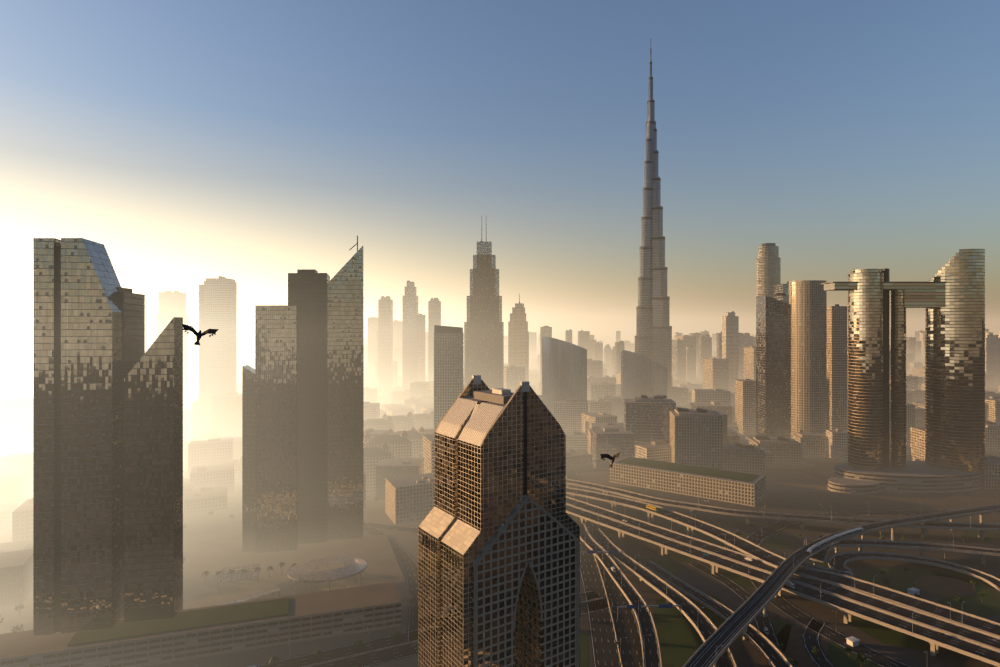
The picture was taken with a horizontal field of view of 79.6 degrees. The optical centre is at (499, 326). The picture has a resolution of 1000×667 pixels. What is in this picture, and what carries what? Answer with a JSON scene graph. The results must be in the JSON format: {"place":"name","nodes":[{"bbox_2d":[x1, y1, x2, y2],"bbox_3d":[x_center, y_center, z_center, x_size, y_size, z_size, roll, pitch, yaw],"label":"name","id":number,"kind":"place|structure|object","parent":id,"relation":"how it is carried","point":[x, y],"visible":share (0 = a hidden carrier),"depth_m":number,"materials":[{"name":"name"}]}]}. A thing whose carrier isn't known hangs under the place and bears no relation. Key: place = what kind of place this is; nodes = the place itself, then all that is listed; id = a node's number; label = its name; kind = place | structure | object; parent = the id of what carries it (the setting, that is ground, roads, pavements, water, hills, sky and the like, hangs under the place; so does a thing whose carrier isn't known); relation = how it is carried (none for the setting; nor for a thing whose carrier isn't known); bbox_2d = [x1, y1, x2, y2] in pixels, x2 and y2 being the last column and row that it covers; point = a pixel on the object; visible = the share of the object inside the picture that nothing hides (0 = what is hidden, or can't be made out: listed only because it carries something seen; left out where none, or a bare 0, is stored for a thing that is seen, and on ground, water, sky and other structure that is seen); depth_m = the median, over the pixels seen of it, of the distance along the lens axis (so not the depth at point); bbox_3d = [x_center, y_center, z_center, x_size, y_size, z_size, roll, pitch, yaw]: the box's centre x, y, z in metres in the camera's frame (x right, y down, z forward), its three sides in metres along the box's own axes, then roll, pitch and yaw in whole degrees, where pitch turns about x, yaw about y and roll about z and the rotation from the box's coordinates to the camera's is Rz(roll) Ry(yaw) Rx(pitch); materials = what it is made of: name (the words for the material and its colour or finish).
{"place":"outdoors","nodes":[
{"label":"outdoors","id":0,"kind":"place"},
{"bbox_2d":[182,324,218,344],"bbox_3d":[-10.462,0.266,20.869,1.170,0.464,0.858,10,34,-24],"label":"bird","id":1,"kind":"object","parent":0,"point":[199,334],"visible":1,"depth_m":20.91},
{"bbox_2d":[0,485,999,666],"bbox_3d":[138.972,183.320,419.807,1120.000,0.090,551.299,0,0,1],"label":"ground","id":2,"kind":"structure","parent":0,"point":[681,642],"depth_m":442.91,"materials":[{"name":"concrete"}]},
{"bbox_2d":[33,236,363,635],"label":"skyscrapers","id":3,"kind":"structure","parent":2,"relation":"on","point":[107,471],"depth_m":343.50,"materials":[{"name":"grey glass"}]},
{"bbox_2d":[0,534,411,666],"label":"podium","id":4,"kind":"object","parent":2,"relation":"on","point":[200,624],"visible":0.75,"depth_m":354.41,"materials":[{"name":"beige concrete"}]},
{"bbox_2d":[215,556,366,605],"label":"canopies","id":5,"kind":"object","parent":4,"relation":"on","point":[306,572],"visible":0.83,"depth_m":417.63,"materials":[{"name":"beige concrete"}]},
{"bbox_2d":[183,557,400,666],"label":"palm trees","id":6,"kind":"object","parent":2,"relation":"on","point":[317,653],"visible":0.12,"depth_m":342.33,"materials":[{"name":"green plant"}]},
{"bbox_2d":[0,497,988,666],"bbox_3d":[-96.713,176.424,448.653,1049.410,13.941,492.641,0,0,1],"label":"broadleaf trees","id":7,"kind":"object","parent":2,"relation":"on","point":[859,656],"visible":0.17,"depth_m":392.11,"materials":[{"name":"green plant"}]},
{"bbox_2d":[418,375,579,666],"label":"skyscraper","id":8,"kind":"structure","parent":2,"relation":"on","point":[498,556],"depth_m":262.09,"materials":[{"name":"beige stone"}]},
{"bbox_2d":[227,368,999,666],"bbox_3d":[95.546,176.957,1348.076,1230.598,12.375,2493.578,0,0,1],"label":"roads","id":9,"kind":"structure","parent":2,"relation":"on","point":[604,647],"depth_m":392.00,"materials":[{"name":"grey asphalt"}]},
{"bbox_2d":[196,465,998,666],"bbox_3d":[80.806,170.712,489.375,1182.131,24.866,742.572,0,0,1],"label":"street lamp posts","id":10,"kind":"object","parent":9,"relation":"on","point":[602,551],"visible":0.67,"depth_m":450.45,"materials":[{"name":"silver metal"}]},
{"bbox_2d":[248,500,948,666],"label":"vehicles","id":11,"kind":"object","parent":9,"relation":"on","point":[790,584],"visible":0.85,"depth_m":398.00,"materials":[{"name":"white"}]},
{"bbox_2d":[229,468,999,666],"bbox_3d":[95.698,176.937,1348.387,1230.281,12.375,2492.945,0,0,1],"label":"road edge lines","id":12,"kind":"object","parent":9,"relation":"on","point":[706,597],"visible":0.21,"depth_m":387.70,"materials":[{"name":"white paint"}]},
{"bbox_2d":[682,504,999,666],"bbox_3d":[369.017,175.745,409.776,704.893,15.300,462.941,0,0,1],"label":"metro viaduct","id":13,"kind":"object","parent":2,"relation":"on","point":[730,629],"visible":0.98,"depth_m":393.33,"materials":[{"name":"concrete"}]},
{"bbox_2d":[806,527,863,553],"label":"metro train","id":14,"kind":"object","parent":13,"relation":"on","point":[816,546],"visible":0.88,"depth_m":470.24,"materials":[{"name":"silver metal"}]},
{"bbox_2d":[845,587,919,646],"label":"service huts","id":15,"kind":"object","parent":2,"relation":"on","point":[852,641],"visible":0.9,"depth_m":345.89,"materials":[{"name":"white paint"}]},
{"bbox_2d":[0,329,999,542],"bbox_3d":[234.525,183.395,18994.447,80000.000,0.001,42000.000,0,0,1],"label":"ground","id":16,"kind":"structure","parent":0,"point":[811,473],"depth_m":789.37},
{"bbox_2d":[0,402,433,607],"bbox_3d":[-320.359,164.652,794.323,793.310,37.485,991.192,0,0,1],"label":"buildings","id":17,"kind":"structure","parent":16,"relation":"on","point":[409,498],"depth_m":566.00,"materials":[{"name":"concrete"}]},
{"bbox_2d":[364,410,433,493],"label":"old town blocks","id":18,"kind":"structure","parent":16,"relation":"on","point":[404,439],"depth_m":720.61,"materials":[{"name":"concrete"}]},
{"bbox_2d":[0,329,999,505],"bbox_3d":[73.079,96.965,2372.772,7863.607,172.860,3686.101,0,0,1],"label":"distant buildings","id":19,"kind":"structure","parent":16,"relation":"on","point":[603,403],"depth_m":1035.63,"materials":[{"name":"beige glass"}]},
{"bbox_2d":[156,222,999,437],"bbox_3d":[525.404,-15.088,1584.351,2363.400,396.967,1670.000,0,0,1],"label":"skyscrapers","id":20,"kind":"structure","parent":16,"relation":"on","point":[801,355],"depth_m":906.68,"materials":[{"name":"grey glass"}]},
{"bbox_2d":[542,336,666,421],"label":"office towers","id":21,"kind":"structure","parent":16,"relation":"on","point":[564,370],"depth_m":992.29,"materials":[{"name":"grey glass"}]},
{"bbox_2d":[635,39,671,388],"bbox_3d":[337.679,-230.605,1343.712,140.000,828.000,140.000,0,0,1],"label":"skyscraper","id":22,"kind":"structure","parent":16,"relation":"on","point":[653,338],"depth_m":1325.84,"materials":[{"name":"metal"}]},
{"bbox_2d":[564,394,999,506],"bbox_3d":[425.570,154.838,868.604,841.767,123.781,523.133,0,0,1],"label":"low-rise buildings","id":23,"kind":"structure","parent":16,"relation":"on","point":[693,437],"depth_m":730.57,"materials":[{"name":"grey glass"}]},
{"bbox_2d":[617,457,757,481],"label":"green roof","id":24,"kind":"structure","parent":23,"relation":"on","point":[725,474],"depth_m":671.53,"materials":[{"name":"green plant"}]},
{"bbox_2d":[820,249,984,493],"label":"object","id":25,"kind":"structure","parent":16,"relation":"on","point":[949,297],"depth_m":687.32,"materials":[{"name":"grey glass"}]},
{"bbox_2d":[600,453,619,466],"bbox_3d":[4.785,5.669,25.717,0.990,0.392,0.726,-14,31,37],"label":"bird","id":26,"kind":"object","parent":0,"point":[603,456],"visible":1,"depth_m":25.84},
{"bbox_2d":[587,550,672,608],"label":"road signs","id":27,"kind":"object","parent":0,"point":[630,606],"visible":0.96,"depth_m":374.72,"materials":[{"name":"blue"}]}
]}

